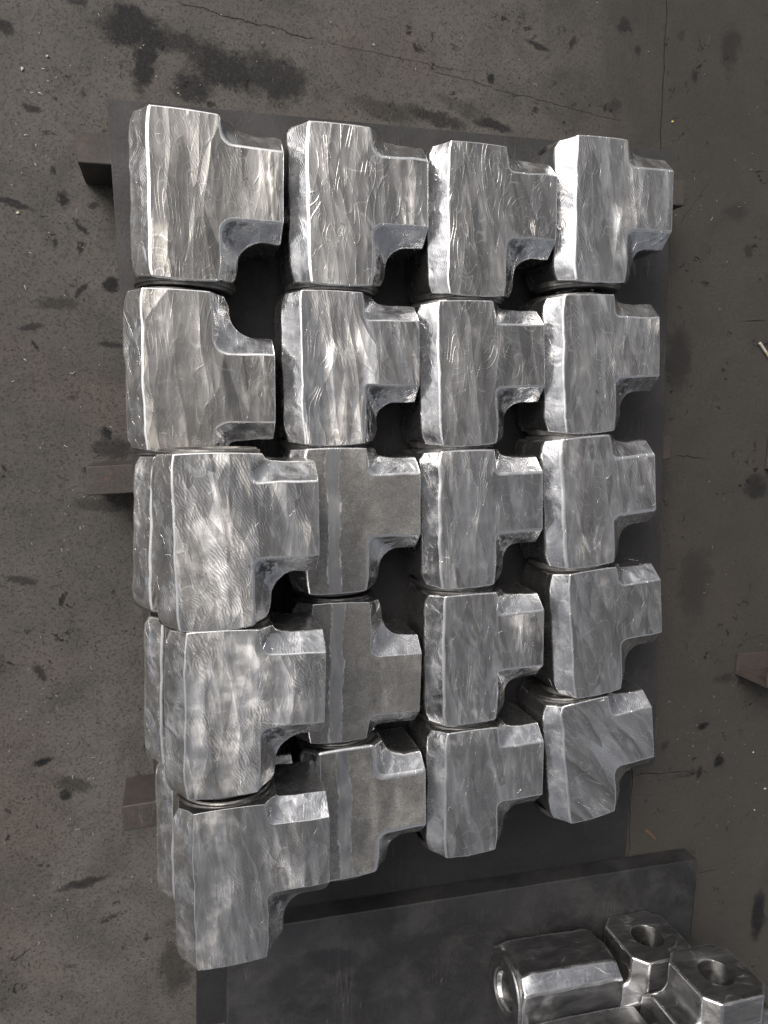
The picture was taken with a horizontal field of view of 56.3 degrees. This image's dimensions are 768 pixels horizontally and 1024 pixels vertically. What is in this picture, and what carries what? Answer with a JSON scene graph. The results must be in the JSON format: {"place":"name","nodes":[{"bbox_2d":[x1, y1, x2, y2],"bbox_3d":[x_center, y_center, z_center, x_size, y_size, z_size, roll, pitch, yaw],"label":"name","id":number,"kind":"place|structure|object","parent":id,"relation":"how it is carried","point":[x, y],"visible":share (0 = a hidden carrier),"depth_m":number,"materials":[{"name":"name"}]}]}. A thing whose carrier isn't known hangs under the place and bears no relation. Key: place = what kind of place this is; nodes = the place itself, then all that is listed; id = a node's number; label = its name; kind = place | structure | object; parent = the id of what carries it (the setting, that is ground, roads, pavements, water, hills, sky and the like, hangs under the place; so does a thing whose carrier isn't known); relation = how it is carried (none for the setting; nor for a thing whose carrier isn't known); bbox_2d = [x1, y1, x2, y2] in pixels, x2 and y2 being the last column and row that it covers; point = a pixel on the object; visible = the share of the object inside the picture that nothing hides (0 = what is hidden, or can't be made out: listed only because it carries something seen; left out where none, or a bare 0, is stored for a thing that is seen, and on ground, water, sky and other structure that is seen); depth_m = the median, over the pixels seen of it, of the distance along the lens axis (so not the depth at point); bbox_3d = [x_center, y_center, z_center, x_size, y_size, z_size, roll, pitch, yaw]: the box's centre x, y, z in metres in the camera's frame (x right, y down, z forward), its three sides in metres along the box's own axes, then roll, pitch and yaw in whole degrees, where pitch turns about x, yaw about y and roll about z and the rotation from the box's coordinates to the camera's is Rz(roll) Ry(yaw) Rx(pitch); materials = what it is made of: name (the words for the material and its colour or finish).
{"place":"outdoors","nodes":[
{"label":"outdoors","id":0,"kind":"place"},
{"bbox_2d":[0,0,767,1023],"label":"floor","id":1,"kind":"structure","parent":0,"point":[684,82],"depth_m":1.63,"materials":[{"name":"grey concrete"}]},
{"bbox_2d":[86,436,670,495],"bbox_3d":[0.046,-0.118,1.653,1.351,0.129,0.059,-4,98,-16],"label":"support bar","id":2,"kind":"object","parent":1,"relation":"on","point":[105,478],"visible":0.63,"depth_m":1.42,"materials":[{"name":"metal"}]},
{"bbox_2d":[75,130,684,210],"bbox_3d":[0.053,-0.726,1.579,1.339,0.129,0.059,-3,98,-16],"label":"support bar","id":3,"kind":"object","parent":1,"relation":"on","point":[93,156],"visible":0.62,"depth_m":1.35,"materials":[{"name":"metal"}]},
{"bbox_2d":[2,2,761,990],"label":"metal shavings","id":4,"kind":"object","parent":1,"relation":"on","point":[84,496],"visible":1,"depth_m":1.55},
{"bbox_2d":[122,716,657,830],"bbox_3d":[0.065,0.596,1.749,1.317,0.129,0.056,-4,98,-16],"label":"support bar","id":5,"kind":"object","parent":1,"relation":"on","point":[139,806],"visible":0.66,"depth_m":1.52,"materials":[{"name":"metal"}]},
{"bbox_2d":[107,99,670,797],"bbox_3d":[0.092,-0.055,1.596,1.224,0.020,1.500,-4,98,-16],"label":"steel plate","id":6,"kind":"object","parent":5,"relation":"on","point":[253,299],"visible":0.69,"depth_m":1.56,"materials":[{"name":"metal"}]},
{"bbox_2d":[132,455,157,612],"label":"forged tee","id":7,"kind":"object","parent":6,"relation":"on","point":[143,583],"visible":0.16,"depth_m":1.27,"materials":[{"name":"metal"}]},
{"bbox_2d":[151,446,319,631],"bbox_3d":[-0.253,0.036,1.208,0.258,0.180,0.289,-2,98,-16],"label":"forged tee","id":8,"kind":"object","parent":7,"relation":"on","point":[235,530],"visible":1,"depth_m":1.12,"materials":[{"name":"metal"}]},
{"bbox_2d":[122,286,275,454],"bbox_3d":[-0.344,-0.254,1.335,0.258,0.180,0.290,-2,97,-16],"label":"forged tee","id":9,"kind":"object","parent":6,"relation":"on","point":[199,369],"visible":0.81,"depth_m":1.25,"materials":[{"name":"metal"}]},
{"bbox_2d":[128,104,283,298],"bbox_3d":[-0.324,-0.544,1.304,0.257,0.180,0.289,-1,97,-16],"label":"forged tee","id":10,"kind":"object","parent":6,"relation":"on","point":[206,200],"visible":0.91,"depth_m":1.22,"materials":[{"name":"metal"}]},
{"bbox_2d":[143,605,278,764],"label":"forged tee","id":11,"kind":"object","parent":6,"relation":"on","point":[154,682],"visible":0.18,"depth_m":1.31,"materials":[{"name":"metal"}]},
{"bbox_2d":[164,611,325,799],"bbox_3d":[-0.247,0.315,1.244,0.258,0.180,0.290,0,97,-16],"label":"forged tee","id":12,"kind":"object","parent":11,"relation":"on","point":[242,706],"visible":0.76,"depth_m":1.16,"materials":[{"name":"metal"}]},
{"bbox_2d":[155,741,291,900],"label":"forged tee","id":13,"kind":"object","parent":6,"relation":"on","point":[164,849],"visible":0.16,"depth_m":1.35,"materials":[{"name":"metal"}]},
{"bbox_2d":[172,761,329,970],"bbox_3d":[-0.242,0.611,1.283,0.258,0.180,0.290,-2,97,-16],"label":"forged tee","id":14,"kind":"object","parent":13,"relation":"on","point":[248,868],"visible":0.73,"depth_m":1.20,"materials":[{"name":"metal"}]},
{"bbox_2d":[272,289,418,447],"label":"forged tee","id":15,"kind":"object","parent":6,"relation":"on","point":[346,366],"visible":0.97,"depth_m":1.32,"materials":[{"name":"metal"}]},
{"bbox_2d":[279,445,419,596],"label":"forged tee","id":16,"kind":"object","parent":6,"relation":"on","point":[369,508],"visible":0.76,"depth_m":1.36,"materials":[{"name":"metal"}]},
{"bbox_2d":[283,589,421,743],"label":"forged tee","id":17,"kind":"object","parent":6,"relation":"on","point":[373,669],"visible":0.76,"depth_m":1.41,"materials":[{"name":"metal"}]},
{"bbox_2d":[280,120,427,298],"bbox_3d":[-0.067,-0.560,1.378,0.258,0.180,0.290,-3,98,-16],"label":"forged tee","id":18,"kind":"object","parent":6,"relation":"on","point":[355,208],"visible":0.81,"depth_m":1.29,"materials":[{"name":"metal"}]},
{"bbox_2d":[290,726,425,881],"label":"forged tee","id":19,"kind":"object","parent":6,"relation":"on","point":[374,783],"visible":0.58,"depth_m":1.44,"materials":[{"name":"metal"}]},
{"bbox_2d":[402,447,542,590],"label":"forged tee","id":20,"kind":"object","parent":6,"relation":"on","point":[481,510],"visible":0.82,"depth_m":1.43,"materials":[{"name":"metal"}]},
{"bbox_2d":[402,298,544,448],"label":"forged tee","id":21,"kind":"object","parent":6,"relation":"on","point":[481,367],"visible":0.9,"depth_m":1.40,"materials":[{"name":"metal"}]},
{"bbox_2d":[406,581,543,726],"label":"forged tee","id":22,"kind":"object","parent":6,"relation":"on","point":[481,648],"visible":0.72,"depth_m":1.47,"materials":[{"name":"metal"}]},
{"bbox_2d":[409,703,543,857],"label":"forged tee","id":23,"kind":"object","parent":6,"relation":"on","point":[483,779],"visible":0.69,"depth_m":1.51,"materials":[{"name":"metal"}]},
{"bbox_2d":[408,141,556,306],"bbox_3d":[0.189,-0.564,1.453,0.258,0.180,0.290,-2,98,-16],"label":"forged tee","id":24,"kind":"object","parent":6,"relation":"on","point":[491,230],"visible":0.75,"depth_m":1.36,"materials":[{"name":"metal"}]},
{"bbox_2d":[515,434,655,570],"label":"forged tee","id":25,"kind":"object","parent":6,"relation":"on","point":[599,493],"visible":0.81,"depth_m":1.51,"materials":[{"name":"metal"}]},
{"bbox_2d":[518,676,653,822],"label":"forged tee","id":26,"kind":"object","parent":6,"relation":"on","point":[596,748],"visible":0.68,"depth_m":1.58,"materials":[{"name":"metal"}]},
{"bbox_2d":[518,292,659,435],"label":"forged tee","id":27,"kind":"object","parent":6,"relation":"on","point":[602,355],"visible":0.91,"depth_m":1.47,"materials":[{"name":"metal"}]},
{"bbox_2d":[523,554,661,697],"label":"forged tee","id":28,"kind":"object","parent":6,"relation":"on","point":[601,623],"visible":0.72,"depth_m":1.55,"materials":[{"name":"metal"}]},
{"bbox_2d":[526,135,673,296],"bbox_3d":[0.444,-0.612,1.522,0.258,0.180,0.290,-3,98,-16],"label":"forged tee","id":29,"kind":"object","parent":6,"relation":"on","point":[614,208],"visible":0.88,"depth_m":1.44,"materials":[{"name":"metal"}]},
{"bbox_2d":[196,772,631,1023],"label":"thin sheet","id":30,"kind":"object","parent":1,"relation":"on","point":[533,837],"visible":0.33,"depth_m":1.92,"materials":[{"name":"black metal"}]},
{"bbox_2d":[225,848,696,1023],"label":"steel plate","id":31,"kind":"object","parent":1,"relation":"on","point":[418,956],"visible":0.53,"depth_m":1.84,"materials":[{"name":"black metal"}]},
{"bbox_2d":[489,929,622,1023],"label":"forged tee","id":32,"kind":"object","parent":31,"relation":"on","point":[537,979],"visible":0.95,"depth_m":1.78,"materials":[{"name":"metal"}]},
{"bbox_2d":[536,1006,646,1023],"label":"forged tee","id":33,"kind":"object","parent":31,"relation":"on","point":[623,1015],"visible":1,"depth_m":1.72,"materials":[{"name":"metal"}]},
{"bbox_2d":[603,911,690,1013],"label":"forged tee","id":34,"kind":"object","parent":31,"relation":"on","point":[641,945],"visible":0.38,"depth_m":1.87,"materials":[{"name":"metal"}]},
{"bbox_2d":[640,943,767,1023],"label":"forged tee","id":35,"kind":"object","parent":31,"relation":"on","point":[709,983],"visible":1,"depth_m":1.73,"materials":[{"name":"metal"}]},
{"bbox_2d":[734,651,767,687],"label":"rack bar","id":36,"kind":"object","parent":1,"relation":"on","point":[752,666],"visible":1,"depth_m":2.08,"materials":[{"name":"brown metal"}]},
{"bbox_2d":[758,342,767,357],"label":"cigarette stub","id":37,"kind":"object","parent":1,"relation":"on","point":[763,348],"visible":1,"depth_m":1.97,"materials":[{"name":"white paper"}]},
{"bbox_2d":[764,439,767,468],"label":"rack bar","id":38,"kind":"object","parent":1,"relation":"on","point":[766,463],"visible":1,"depth_m":2.02,"materials":[{"name":"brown metal"}]}
]}

